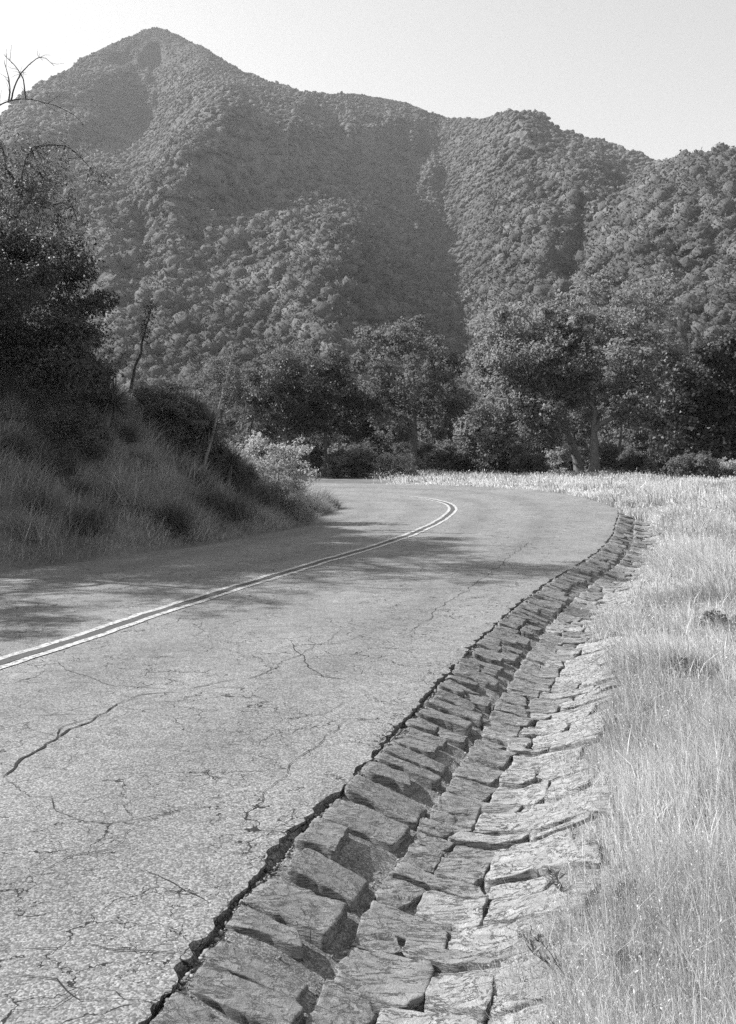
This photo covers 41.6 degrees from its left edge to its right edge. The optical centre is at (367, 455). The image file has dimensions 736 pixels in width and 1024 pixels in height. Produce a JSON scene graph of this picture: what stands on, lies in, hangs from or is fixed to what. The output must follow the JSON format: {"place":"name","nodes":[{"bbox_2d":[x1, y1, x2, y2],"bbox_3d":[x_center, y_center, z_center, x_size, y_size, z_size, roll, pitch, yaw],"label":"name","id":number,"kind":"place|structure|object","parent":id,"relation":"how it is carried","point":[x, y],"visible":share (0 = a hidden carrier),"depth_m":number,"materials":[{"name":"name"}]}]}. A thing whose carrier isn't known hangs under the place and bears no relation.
{"place":"outdoors","nodes":[
{"label":"outdoors","id":0,"kind":"place"},
{"bbox_2d":[0,483,617,1023],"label":"road","id":1,"kind":"structure","parent":0,"point":[184,749],"depth_m":6.68,"materials":[{"name":"asphalt"}]},
{"bbox_2d":[0,496,450,659],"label":"road marking","id":2,"kind":"object","parent":1,"relation":"on","point":[102,626],"visible":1,"depth_m":11.07,"materials":[{"name":"paint"}]},
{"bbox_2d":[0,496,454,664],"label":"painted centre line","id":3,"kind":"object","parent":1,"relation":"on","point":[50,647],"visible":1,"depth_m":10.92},
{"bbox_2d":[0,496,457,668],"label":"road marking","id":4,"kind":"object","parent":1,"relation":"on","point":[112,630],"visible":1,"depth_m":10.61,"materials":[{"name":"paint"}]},
{"bbox_2d":[2,543,526,1009],"bbox_3d":[-0.367,1.677,11.250,3.248,0.034,16.485,0,0,13],"label":"road crack","id":5,"kind":"object","parent":1,"relation":"on","point":[12,769],"visible":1,"depth_m":5.18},
{"bbox_2d":[0,385,735,1015],"bbox_3d":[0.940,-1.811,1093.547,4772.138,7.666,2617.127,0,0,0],"label":"ground","id":6,"kind":"structure","parent":0,"point":[62,559],"depth_m":17.40,"materials":[{"name":"soil"}]},
{"bbox_2d":[0,122,45,280],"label":"bank oak","id":7,"kind":"object","parent":6,"relation":"on","point":[2,205],"visible":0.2,"depth_m":21.66,"materials":[{"name":"black plant"}]},
{"bbox_2d":[0,386,47,418],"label":"grass tussock","id":8,"kind":"object","parent":6,"relation":"on","point":[10,407],"depth_m":18.13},
{"bbox_2d":[0,159,66,326],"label":"bank oak","id":9,"kind":"object","parent":6,"relation":"on","point":[9,274],"visible":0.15,"depth_m":22.16,"materials":[{"name":"black plant"}]},
{"bbox_2d":[0,419,69,456],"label":"grass tussock","id":10,"kind":"object","parent":6,"relation":"on","point":[25,450],"depth_m":17.14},
{"bbox_2d":[0,496,83,540],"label":"grass tussock","id":11,"kind":"object","parent":6,"relation":"on","point":[27,529],"depth_m":15.34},
{"bbox_2d":[2,477,86,514],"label":"grass tussock","id":12,"kind":"object","parent":6,"relation":"on","point":[42,504],"depth_m":16.05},
{"bbox_2d":[30,404,66,427],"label":"grass tussock","id":13,"kind":"object","parent":6,"relation":"on","point":[46,417],"depth_m":18.66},
{"bbox_2d":[0,45,113,264],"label":"bank oak","id":14,"kind":"object","parent":6,"relation":"on","point":[27,190],"visible":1,"depth_m":16.98,"materials":[{"name":"grey plant"}]},
{"bbox_2d":[0,212,131,409],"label":"bank oak","id":15,"kind":"object","parent":6,"relation":"on","point":[20,348],"visible":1,"depth_m":18.10,"materials":[{"name":"black plant"}]},
{"bbox_2d":[24,426,114,475],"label":"grass tussock","id":16,"kind":"object","parent":6,"relation":"on","point":[70,465],"depth_m":17.36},
{"bbox_2d":[33,400,117,461],"bbox_3d":[-5.558,-0.419,18.370,1.356,1.307,1.969,0,0,18],"label":"shrub","id":17,"kind":"object","parent":6,"relation":"on","point":[70,419],"visible":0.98,"depth_m":18.12,"materials":[{"name":"plant"}]},
{"bbox_2d":[58,468,106,494],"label":"grass tussock","id":18,"kind":"object","parent":6,"relation":"on","point":[84,489],"depth_m":17.34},
{"bbox_2d":[41,486,133,535],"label":"grass tussock","id":19,"kind":"object","parent":6,"relation":"on","point":[94,526],"depth_m":16.44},
{"bbox_2d":[67,425,122,454],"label":"grass tussock","id":20,"kind":"object","parent":6,"relation":"on","point":[93,453],"depth_m":18.71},
{"bbox_2d":[58,375,143,432],"bbox_3d":[-5.431,-0.884,19.529,1.839,1.643,1.302,0,0,-11],"label":"shrub","id":21,"kind":"object","parent":6,"relation":"on","point":[115,399],"visible":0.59,"depth_m":19.50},
{"bbox_2d":[74,456,167,505],"bbox_3d":[-4.773,0.438,17.882,2.240,0.932,2.315,0,0,42],"label":"grass tussock","id":22,"kind":"object","parent":6,"relation":"on","point":[123,495],"depth_m":17.84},
{"bbox_2d":[113,386,154,417],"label":"grass tussock","id":23,"kind":"object","parent":6,"relation":"on","point":[129,401],"depth_m":20.55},
{"bbox_2d":[128,300,157,394],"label":"yucca stalk","id":24,"kind":"object","parent":6,"relation":"on","point":[143,336],"visible":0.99,"depth_m":23.33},
{"bbox_2d":[110,413,176,441],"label":"grass tussock","id":25,"kind":"object","parent":6,"relation":"on","point":[131,432],"depth_m":20.06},
{"bbox_2d":[130,486,172,515],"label":"grass tussock","id":26,"kind":"object","parent":6,"relation":"on","point":[146,504],"depth_m":18.16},
{"bbox_2d":[123,433,183,466],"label":"grass tussock","id":27,"kind":"object","parent":6,"relation":"on","point":[149,452],"depth_m":19.97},
{"bbox_2d":[157,433,179,451],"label":"grass tussock","id":28,"kind":"object","parent":6,"relation":"on","point":[168,443],"depth_m":21.67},
{"bbox_2d":[126,375,213,443],"bbox_3d":[-4.854,-1.057,22.437,2.494,1.655,1.717,0,0,8],"label":"shrub","id":29,"kind":"object","parent":6,"relation":"on","point":[164,394],"visible":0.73,"depth_m":22.11,"materials":[{"name":"plant"}]},
{"bbox_2d":[0,349,347,567],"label":"bank grass","id":30,"kind":"structure","parent":6,"relation":"on","point":[330,504],"depth_m":19.05,"materials":[{"name":"plant"}]},
{"bbox_2d":[163,512,202,545],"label":"shrub","id":31,"kind":"object","parent":6,"relation":"on","point":[184,532],"visible":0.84,"depth_m":18.15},
{"bbox_2d":[132,485,243,530],"bbox_3d":[-3.603,0.916,18.576,2.724,0.956,2.652,0,0,27],"label":"grass tussock","id":32,"kind":"object","parent":6,"relation":"on","point":[178,514],"depth_m":18.34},
{"bbox_2d":[152,389,238,463],"bbox_3d":[-4.176,-0.617,22.379,2.306,2.154,1.860,0,0,0],"label":"shrub","id":33,"kind":"object","parent":6,"relation":"on","point":[204,438],"visible":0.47,"depth_m":22.29,"materials":[{"name":"plant"}]},
{"bbox_2d":[159,400,233,459],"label":"shrub","id":34,"kind":"object","parent":6,"relation":"on","point":[200,423],"visible":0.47,"depth_m":22.04,"materials":[{"name":"plant"}]},
{"bbox_2d":[175,458,230,485],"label":"grass tussock","id":35,"kind":"object","parent":6,"relation":"on","point":[198,478],"depth_m":21.09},
{"bbox_2d":[186,482,238,510],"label":"grass tussock","id":36,"kind":"object","parent":6,"relation":"on","point":[214,501],"depth_m":20.19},
{"bbox_2d":[202,343,243,467],"bbox_3d":[-3.341,-1.119,22.370,0.987,3.064,0.459,0,0,0],"label":"yucca stalk","id":37,"kind":"object","parent":6,"relation":"on","point":[229,364],"visible":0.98,"depth_m":22.29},
{"bbox_2d":[176,354,270,440],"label":"grey tree","id":38,"kind":"object","parent":6,"relation":"on","point":[212,375],"visible":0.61,"depth_m":74.82,"materials":[{"name":"plant"}]},
{"bbox_2d":[204,435,251,486],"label":"shrub","id":39,"kind":"object","parent":6,"relation":"on","point":[233,459],"visible":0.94,"depth_m":22.41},
{"bbox_2d":[217,414,240,442],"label":"tree","id":40,"kind":"object","parent":6,"relation":"on","point":[229,422],"visible":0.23,"depth_m":103.11,"materials":[{"name":"plant"}]},
{"bbox_2d":[219,433,248,451],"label":"shrub","id":41,"kind":"object","parent":6,"relation":"on","point":[236,442],"visible":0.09,"depth_m":65.46,"materials":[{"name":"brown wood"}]},
{"bbox_2d":[197,475,273,520],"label":"grass tussock","id":42,"kind":"object","parent":6,"relation":"on","point":[235,508],"depth_m":20.53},
{"bbox_2d":[221,470,262,496],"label":"grass tussock","id":43,"kind":"object","parent":6,"relation":"on","point":[245,487],"depth_m":22.55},
{"bbox_2d":[225,408,258,442],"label":"tree","id":44,"kind":"object","parent":6,"relation":"on","point":[239,431],"visible":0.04,"depth_m":135.01,"materials":[{"name":"plant"}]},
{"bbox_2d":[203,373,281,441],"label":"tree","id":45,"kind":"object","parent":6,"relation":"on","point":[234,414],"visible":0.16,"depth_m":86.72,"materials":[{"name":"plant"}]},
{"bbox_2d":[236,456,260,486],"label":"shrub","id":46,"kind":"object","parent":6,"relation":"on","point":[250,473],"visible":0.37,"depth_m":23.11,"materials":[{"name":"plant"}]},
{"bbox_2d":[237,445,268,464],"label":"shrub","id":47,"kind":"object","parent":6,"relation":"on","point":[261,454],"visible":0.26,"depth_m":61.44,"materials":[{"name":"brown plant"}]},
{"bbox_2d":[235,410,283,451],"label":"tree","id":48,"kind":"object","parent":6,"relation":"on","point":[241,426],"visible":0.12,"depth_m":96.09,"materials":[{"name":"plant"}]},
{"bbox_2d":[241,471,298,505],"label":"grass tussock","id":49,"kind":"object","parent":6,"relation":"on","point":[270,497],"depth_m":22.88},
{"bbox_2d":[236,430,322,501],"bbox_3d":[-2.411,0.296,24.234,2.663,1.920,2.074,0,0,-27],"label":"shrub","id":50,"kind":"object","parent":6,"relation":"on","point":[290,463],"visible":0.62,"depth_m":24.26,"materials":[{"name":"grey plant"}]},
{"bbox_2d":[239,353,328,475],"bbox_3d":[-4.979,-2.450,57.803,5.338,7.572,4.855,0,0,-16],"label":"young tree","id":51,"kind":"object","parent":6,"relation":"on","point":[280,404],"visible":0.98,"depth_m":57.20,"materials":[{"name":"plant"}]},
{"bbox_2d":[264,432,322,476],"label":"shrub","id":52,"kind":"object","parent":6,"relation":"on","point":[317,460],"visible":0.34,"depth_m":60.16,"materials":[{"name":"plant"}]},
{"bbox_2d":[272,481,322,518],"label":"shrub","id":53,"kind":"object","parent":6,"relation":"on","point":[298,503],"visible":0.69,"depth_m":23.85,"materials":[{"name":"grey plant"}]},
{"bbox_2d":[239,336,367,441],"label":"grey tree","id":54,"kind":"object","parent":6,"relation":"on","point":[294,354],"visible":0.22,"depth_m":71.25,"materials":[{"name":"plant"}]},
{"bbox_2d":[281,405,334,447],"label":"tree","id":55,"kind":"object","parent":6,"relation":"on","point":[329,442],"visible":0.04,"depth_m":84.50,"materials":[{"name":"plant"}]},
{"bbox_2d":[295,432,331,471],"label":"shrub","id":56,"kind":"object","parent":6,"relation":"on","point":[320,443],"visible":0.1,"depth_m":69.74,"materials":[{"name":"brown plant"}]},
{"bbox_2d":[286,348,368,475],"bbox_3d":[-2.777,-2.674,60.228,5.110,7.971,5.618,0,0,15],"label":"young tree","id":57,"kind":"object","parent":6,"relation":"on","point":[348,398],"visible":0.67,"depth_m":59.32,"materials":[{"name":"plant"}]},
{"bbox_2d":[311,443,348,473],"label":"shrub","id":58,"kind":"object","parent":6,"relation":"on","point":[333,450],"visible":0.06,"depth_m":62.92,"materials":[{"name":"grey plant"}]},
{"bbox_2d":[314,431,353,448],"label":"tree","id":59,"kind":"object","parent":6,"relation":"on","point":[334,441],"visible":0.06,"depth_m":126.98,"materials":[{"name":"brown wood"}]},
{"bbox_2d":[319,445,377,478],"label":"shrub","id":60,"kind":"object","parent":6,"relation":"on","point":[337,460],"visible":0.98,"depth_m":57.70,"materials":[{"name":"black plant"}]},
{"bbox_2d":[329,375,385,451],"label":"young tree","id":61,"kind":"object","parent":6,"relation":"on","point":[363,425],"visible":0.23,"depth_m":65.56,"materials":[{"name":"plant"}]},
{"bbox_2d":[347,442,378,473],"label":"shrub","id":62,"kind":"object","parent":6,"relation":"on","point":[369,469],"visible":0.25,"depth_m":61.89,"materials":[{"name":"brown plant"}]},
{"bbox_2d":[361,430,395,453],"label":"shrub","id":63,"kind":"object","parent":6,"relation":"on","point":[389,442],"visible":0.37,"depth_m":79.37,"materials":[{"name":"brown plant"}]},
{"bbox_2d":[338,405,419,448],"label":"tree","id":64,"kind":"object","parent":6,"relation":"on","point":[399,431],"visible":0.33,"depth_m":88.40,"materials":[{"name":"plant"}]},
{"bbox_2d":[367,448,409,473],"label":"shrub","id":65,"kind":"object","parent":6,"relation":"on","point":[375,460],"visible":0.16,"depth_m":65.60,"materials":[{"name":"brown plant"}]},
{"bbox_2d":[363,396,421,444],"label":"tree","id":66,"kind":"object","parent":6,"relation":"on","point":[403,423],"visible":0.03,"depth_m":109.48,"materials":[{"name":"plant"}]},
{"bbox_2d":[374,449,417,476],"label":"shrub","id":67,"kind":"object","parent":6,"relation":"on","point":[400,463],"visible":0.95,"depth_m":56.54,"materials":[{"name":"grey plant"}]},
{"bbox_2d":[391,441,418,467],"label":"shrub","id":68,"kind":"object","parent":6,"relation":"on","point":[399,448],"visible":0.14,"depth_m":72.00,"materials":[{"name":"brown plant"}]},
{"bbox_2d":[149,507,663,1023],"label":"stone gutter","id":69,"kind":"object","parent":6,"relation":"on","point":[417,943],"visible":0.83,"depth_m":4.37,"materials":[{"name":"stone"}]},
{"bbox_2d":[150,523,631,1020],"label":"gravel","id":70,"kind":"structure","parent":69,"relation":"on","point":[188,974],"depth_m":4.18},
{"bbox_2d":[545,867,565,890],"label":"weed","id":71,"kind":"object","parent":69,"relation":"on","point":[549,872],"visible":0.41,"depth_m":3.94,"materials":[{"name":"grey plant"}]},
{"bbox_2d":[341,314,477,475],"bbox_3d":[2.536,-3.854,62.089,7.686,10.452,8.563,0,0,43],"label":"oak tree","id":72,"kind":"object","parent":6,"relation":"on","point":[435,397],"visible":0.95,"depth_m":61.19,"materials":[{"name":"grey plant"}]},
{"bbox_2d":[403,438,444,470],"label":"shrub","id":73,"kind":"object","parent":6,"relation":"on","point":[425,447],"visible":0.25,"depth_m":71.17,"materials":[{"name":"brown plant"}]},
{"bbox_2d":[417,455,435,469],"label":"shrub","id":74,"kind":"object","parent":6,"relation":"on","point":[423,467],"visible":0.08,"depth_m":68.30,"materials":[{"name":"grey plant"}]},
{"bbox_2d":[417,409,456,445],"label":"tree","id":75,"kind":"object","parent":6,"relation":"on","point":[435,438],"visible":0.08,"depth_m":95.25,"materials":[{"name":"plant"}]},
{"bbox_2d":[409,372,482,445],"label":"tree","id":76,"kind":"object","parent":6,"relation":"on","point":[434,431],"visible":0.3,"depth_m":83.07,"materials":[{"name":"plant"}]},
{"bbox_2d":[439,438,458,447],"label":"shrub","id":77,"kind":"object","parent":6,"relation":"on","point":[453,443],"visible":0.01,"depth_m":79.69,"materials":[{"name":"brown plant"}]},
{"bbox_2d":[422,440,480,472],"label":"shrub","id":78,"kind":"object","parent":6,"relation":"on","point":[448,457],"visible":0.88,"depth_m":65.40,"materials":[{"name":"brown plant"}]},
{"bbox_2d":[455,442,498,470],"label":"shrub","id":79,"kind":"object","parent":6,"relation":"on","point":[477,462],"visible":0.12,"depth_m":67.31,"materials":[{"name":"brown plant"}]},
{"bbox_2d":[452,379,520,444],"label":"tree","id":80,"kind":"object","parent":6,"relation":"on","point":[509,419],"visible":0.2,"depth_m":80.84,"materials":[{"name":"plant"}]},
{"bbox_2d":[488,446,542,472],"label":"shrub","id":81,"kind":"object","parent":6,"relation":"on","point":[503,465],"visible":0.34,"depth_m":65.21,"materials":[{"name":"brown plant"}]},
{"bbox_2d":[514,923,541,946],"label":"weed","id":82,"kind":"object","parent":6,"relation":"on","point":[540,936],"visible":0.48,"depth_m":3.50,"materials":[{"name":"grey plant"}]},
{"bbox_2d":[508,449,549,474],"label":"shrub","id":83,"kind":"object","parent":6,"relation":"on","point":[523,461],"visible":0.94,"depth_m":61.51,"materials":[{"name":"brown plant"}]},
{"bbox_2d":[513,386,550,434],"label":"young tree","id":84,"kind":"object","parent":6,"relation":"on","point":[541,394],"visible":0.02,"depth_m":75.21,"materials":[{"name":"plant"}]},
{"bbox_2d":[447,300,617,471],"bbox_3d":[11.074,-4.700,65.504,11.612,12.153,10.114,0,0,0],"label":"oak tree","id":85,"kind":"object","parent":6,"relation":"on","point":[539,416],"visible":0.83,"depth_m":63.72,"materials":[{"name":"grey plant"}]},
{"bbox_2d":[516,421,566,461],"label":"shrub","id":86,"kind":"object","parent":6,"relation":"on","point":[544,449],"visible":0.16,"depth_m":71.36,"materials":[{"name":"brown plant"}]},
{"bbox_2d":[525,931,563,973],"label":"weed","id":87,"kind":"object","parent":6,"relation":"on","point":[537,948],"visible":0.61,"depth_m":3.29,"materials":[{"name":"grey plant"}]},
{"bbox_2d":[363,466,735,1023],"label":"dry grass","id":88,"kind":"structure","parent":6,"relation":"on","point":[690,904],"depth_m":4.88,"materials":[{"name":"plant"}]},
{"bbox_2d":[542,445,582,471],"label":"shrub","id":89,"kind":"object","parent":6,"relation":"on","point":[562,460],"visible":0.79,"depth_m":67.41,"materials":[{"name":"grey plant"}]},
{"bbox_2d":[548,447,589,470],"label":"shrub","id":90,"kind":"object","parent":6,"relation":"on","point":[585,461],"visible":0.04,"depth_m":75.20,"materials":[{"name":"grey plant"}]},
{"bbox_2d":[556,410,600,450],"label":"tree","id":91,"kind":"object","parent":6,"relation":"on","point":[581,442],"visible":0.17,"depth_m":102.37,"materials":[{"name":"plant"}]},
{"bbox_2d":[572,428,589,443],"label":"tree","id":92,"kind":"object","parent":6,"relation":"on","point":[577,435],"visible":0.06,"depth_m":130.76,"materials":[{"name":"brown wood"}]},
{"bbox_2d":[479,269,696,473],"bbox_3d":[15.041,-5.367,64.865,13.239,13.557,12.139,0,0,42],"label":"oak tree","id":93,"kind":"object","parent":6,"relation":"on","point":[623,330],"visible":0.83,"depth_m":62.24,"materials":[{"name":"grey plant"}]},
{"bbox_2d":[569,373,645,442],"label":"tree","id":94,"kind":"object","parent":6,"relation":"on","point":[578,417],"visible":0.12,"depth_m":90.44,"materials":[{"name":"plant"}]},
{"bbox_2d":[580,439,636,470],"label":"shrub","id":95,"kind":"object","parent":6,"relation":"on","point":[608,455],"visible":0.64,"depth_m":74.88,"materials":[{"name":"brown plant"}]},
{"bbox_2d":[591,875,642,912],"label":"weed tuft","id":96,"kind":"object","parent":6,"relation":"on","point":[616,891],"visible":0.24,"depth_m":3.75,"materials":[{"name":"grey plant"}]},
{"bbox_2d":[596,375,643,470],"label":"young tree","id":97,"kind":"object","parent":6,"relation":"on","point":[609,406],"visible":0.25,"depth_m":73.92,"materials":[{"name":"plant"}]},
{"bbox_2d":[597,411,653,455],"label":"tree","id":98,"kind":"object","parent":6,"relation":"on","point":[607,435],"visible":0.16,"depth_m":81.67,"materials":[{"name":"plant"}]},
{"bbox_2d":[616,445,645,468],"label":"shrub","id":99,"kind":"object","parent":6,"relation":"on","point":[628,451],"visible":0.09,"depth_m":71.71,"materials":[{"name":"grey plant"}]},
{"bbox_2d":[612,452,652,473],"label":"shrub","id":100,"kind":"object","parent":6,"relation":"on","point":[630,462],"visible":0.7,"depth_m":63.60,"materials":[{"name":"grey plant"}]},
{"bbox_2d":[598,943,679,984],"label":"weed tuft","id":101,"kind":"object","parent":6,"relation":"on","point":[640,953],"visible":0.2,"depth_m":3.25,"materials":[{"name":"grey plant"}]},
{"bbox_2d":[641,452,684,476],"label":"shrub","id":102,"kind":"object","parent":6,"relation":"on","point":[657,465],"visible":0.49,"depth_m":59.64,"materials":[{"name":"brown plant"}]},
{"bbox_2d":[622,395,722,447],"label":"wood tree","id":103,"kind":"object","parent":6,"relation":"on","point":[629,430],"visible":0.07,"depth_m":78.34,"materials":[{"name":"plant"}]},
{"bbox_2d":[656,657,708,683],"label":"weed tuft","id":104,"kind":"object","parent":6,"relation":"on","point":[682,659],"visible":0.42,"depth_m":7.43,"materials":[{"name":"grey plant"}]},
{"bbox_2d":[640,330,735,462],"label":"oak tree","id":105,"kind":"object","parent":6,"relation":"on","point":[695,404],"visible":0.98,"depth_m":52.52,"materials":[{"name":"grey plant"}]},
{"bbox_2d":[666,449,719,478],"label":"shrub","id":106,"kind":"object","parent":6,"relation":"on","point":[699,464],"visible":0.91,"depth_m":49.60,"materials":[{"name":"grey plant"}]},
{"bbox_2d":[695,607,735,632],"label":"weed tuft","id":107,"kind":"object","parent":6,"relation":"on","point":[705,614],"visible":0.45,"depth_m":9.35,"materials":[{"name":"grey plant"}]},
{"bbox_2d":[713,457,735,478],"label":"shrub","id":108,"kind":"object","parent":6,"relation":"on","point":[728,468],"visible":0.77,"depth_m":49.73,"materials":[{"name":"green plant"}]},
{"bbox_2d":[0,0,735,160],"label":"sky","id":109,"kind":"structure","parent":0,"point":[655,78],"materials":[{"name":"white"}]},
{"bbox_2d":[1,28,735,436],"bbox_3d":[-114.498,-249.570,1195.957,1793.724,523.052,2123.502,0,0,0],"label":"mountain","id":110,"kind":"structure","parent":0,"point":[255,148],"depth_m":829.57,"materials":[{"name":"plant"}]},
{"bbox_2d":[0,27,735,452],"bbox_3d":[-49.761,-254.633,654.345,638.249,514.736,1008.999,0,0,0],"label":"chaparral","id":111,"kind":"object","parent":110,"relation":"on","point":[334,279],"visible":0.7,"depth_m":523.22,"materials":[{"name":"grey plant"}]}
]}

